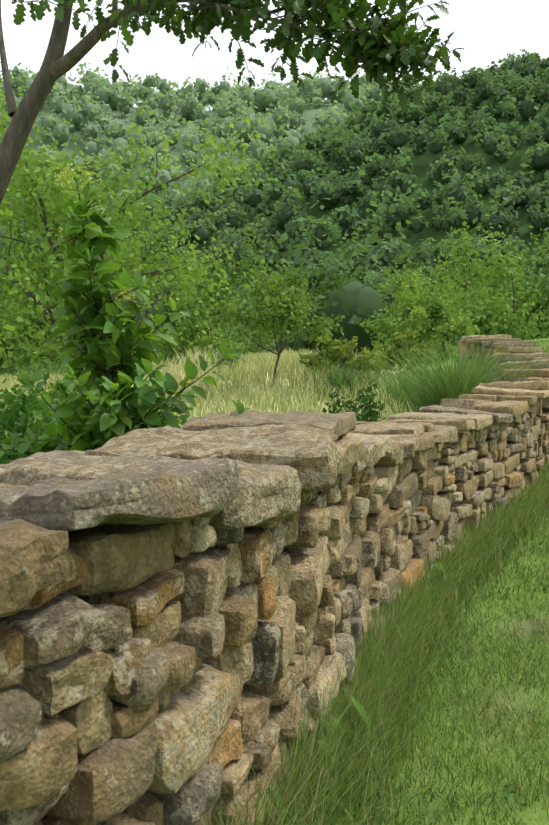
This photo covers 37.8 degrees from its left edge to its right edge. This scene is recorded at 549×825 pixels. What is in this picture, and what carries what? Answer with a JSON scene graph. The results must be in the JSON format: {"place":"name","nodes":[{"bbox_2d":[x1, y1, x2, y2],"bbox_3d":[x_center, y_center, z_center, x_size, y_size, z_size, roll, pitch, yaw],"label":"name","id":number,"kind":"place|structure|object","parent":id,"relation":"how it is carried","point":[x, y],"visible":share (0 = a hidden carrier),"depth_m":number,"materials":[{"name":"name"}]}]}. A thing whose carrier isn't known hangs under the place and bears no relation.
{"place":"outdoors","nodes":[
{"label":"outdoors","id":0,"kind":"place"},
{"bbox_2d":[197,259,344,383],"bbox_3d":[-0.118,-1.665,16.102,2.807,2.843,1.799,3,4,40],"label":"small tree","id":1,"kind":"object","parent":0,"point":[283,304],"depth_m":15.79,"materials":[{"name":"green plant"}]},
{"bbox_2d":[0,330,547,428],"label":"meadow grass","id":2,"kind":"structure","parent":0,"point":[408,394],"depth_m":13.75,"materials":[{"name":"plant"}]},
{"bbox_2d":[0,49,548,350],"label":"forest ridge","id":3,"kind":"structure","parent":0,"point":[519,77],"depth_m":270.22,"materials":[{"name":"green plant"}]},
{"bbox_2d":[0,82,548,824],"bbox_3d":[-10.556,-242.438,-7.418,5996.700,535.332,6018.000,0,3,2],"label":"ground","id":4,"kind":"structure","parent":0,"point":[420,164],"depth_m":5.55,"materials":[{"name":"green plant"}]},
{"bbox_2d":[0,267,80,376],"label":"bush","id":5,"kind":"object","parent":4,"relation":"on","point":[18,361],"depth_m":48.47,"materials":[{"name":"green plant"}]},
{"bbox_2d":[68,524,107,602],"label":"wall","id":6,"kind":"structure","parent":4,"relation":"on","point":[83,597],"depth_m":1.45,"materials":[{"name":"brown stone"}]},
{"bbox_2d":[0,351,192,463],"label":"bush","id":7,"kind":"object","parent":4,"relation":"on","point":[13,413],"visible":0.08,"depth_m":4.61,"materials":[{"name":"green plant"}]},
{"bbox_2d":[0,162,250,462],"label":"sapling shrub","id":8,"kind":"object","parent":4,"relation":"on","point":[106,416],"depth_m":3.22,"materials":[{"name":"green plant"}]},
{"bbox_2d":[0,62,284,373],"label":"tree","id":9,"kind":"object","parent":4,"relation":"on","point":[30,211],"depth_m":39.03,"materials":[{"name":"green plant"}]},
{"bbox_2d":[161,404,189,426],"bbox_3d":[-0.466,0.548,5.213,1.182,1.212,1.099,0,3,2],"label":"bush","id":10,"kind":"object","parent":4,"relation":"on","point":[182,422],"depth_m":5.25,"materials":[{"name":"green plant"}]},
{"bbox_2d":[123,221,282,360],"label":"tree","id":11,"kind":"object","parent":4,"relation":"on","point":[191,323],"depth_m":54.13,"materials":[{"name":"green plant"}]},
{"bbox_2d":[0,62,445,240],"bbox_3d":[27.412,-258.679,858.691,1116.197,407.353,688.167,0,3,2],"label":"forest ridge","id":12,"kind":"structure","parent":4,"relation":"on","point":[189,101],"depth_m":941.09,"materials":[{"name":"green plant"}]},
{"bbox_2d":[0,0,464,204],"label":"oak tree","id":13,"kind":"object","parent":4,"relation":"on","point":[383,32],"depth_m":4.41,"materials":[{"name":"green plant"}]},
{"bbox_2d":[195,319,278,358],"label":"bush","id":14,"kind":"object","parent":4,"relation":"on","point":[218,342],"depth_m":48.81,"materials":[{"name":"green plant"}]},
{"bbox_2d":[0,334,548,824],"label":"dry stone wall","id":15,"kind":"structure","parent":4,"relation":"on","point":[226,574],"depth_m":1.74,"materials":[{"name":"beige stone"}]},
{"bbox_2d":[0,170,548,377],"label":"valley forest","id":16,"kind":"structure","parent":4,"relation":"on","point":[355,301],"depth_m":61.25,"materials":[{"name":"green plant"}]},
{"bbox_2d":[299,350,359,375],"bbox_3d":[1.245,-1.080,17.361,1.455,0.869,2.093,0,3,2],"label":"yellow shrub","id":17,"kind":"object","parent":4,"relation":"on","point":[323,354],"depth_m":16.96,"materials":[{"name":"plant"}]},
{"bbox_2d":[295,254,378,352],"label":"tree","id":18,"kind":"object","parent":4,"relation":"on","point":[333,288],"visible":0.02,"depth_m":73.60,"materials":[{"name":"green plant"}]},
{"bbox_2d":[322,379,387,421],"bbox_3d":[0.805,0.224,8.126,0.811,1.117,1.227,0,3,2],"label":"shrub","id":19,"kind":"object","parent":4,"relation":"on","point":[370,413],"depth_m":8.19,"materials":[{"name":"green plant"}]},
{"bbox_2d":[297,327,429,379],"bbox_3d":[1.807,-1.040,15.295,2.322,1.165,1.705,-3,4,-42],"label":"yellow shrub","id":20,"kind":"object","parent":4,"relation":"on","point":[337,350],"depth_m":15.18,"materials":[{"name":"plant"}]},
{"bbox_2d":[355,266,396,351],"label":"narrow tree","id":21,"kind":"object","parent":4,"relation":"on","point":[369,282],"depth_m":64.12,"materials":[{"name":"green plant"}]},
{"bbox_2d":[275,485,548,824],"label":"grass","id":22,"kind":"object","parent":4,"relation":"on","point":[362,713],"visible":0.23,"depth_m":2.41,"materials":[{"name":"green plant"}]},
{"bbox_2d":[371,335,454,372],"bbox_3d":[2.860,-1.150,16.371,1.660,0.881,1.643,0,3,2],"label":"yellow shrub","id":23,"kind":"object","parent":4,"relation":"on","point":[374,342],"depth_m":16.30,"materials":[{"name":"plant"}]},
{"bbox_2d":[352,283,483,350],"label":"bush","id":24,"kind":"object","parent":4,"relation":"on","point":[460,325],"depth_m":40.57,"materials":[{"name":"green plant"}]},
{"bbox_2d":[370,214,548,348],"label":"tree","id":25,"kind":"object","parent":4,"relation":"on","point":[485,307],"depth_m":48.01,"materials":[{"name":"green plant"}]},
{"bbox_2d":[436,216,548,338],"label":"tree","id":26,"kind":"object","parent":4,"relation":"on","point":[542,301],"depth_m":54.11,"materials":[{"name":"green plant"}]},
{"bbox_2d":[535,306,548,338],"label":"bush","id":27,"kind":"object","parent":4,"relation":"on","point":[545,324],"visible":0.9,"depth_m":37.13,"materials":[{"name":"green plant"}]},
{"bbox_2d":[0,0,548,110],"label":"sky","id":28,"kind":"structure","parent":0,"point":[487,30],"materials":[{"name":"white"}]}
]}

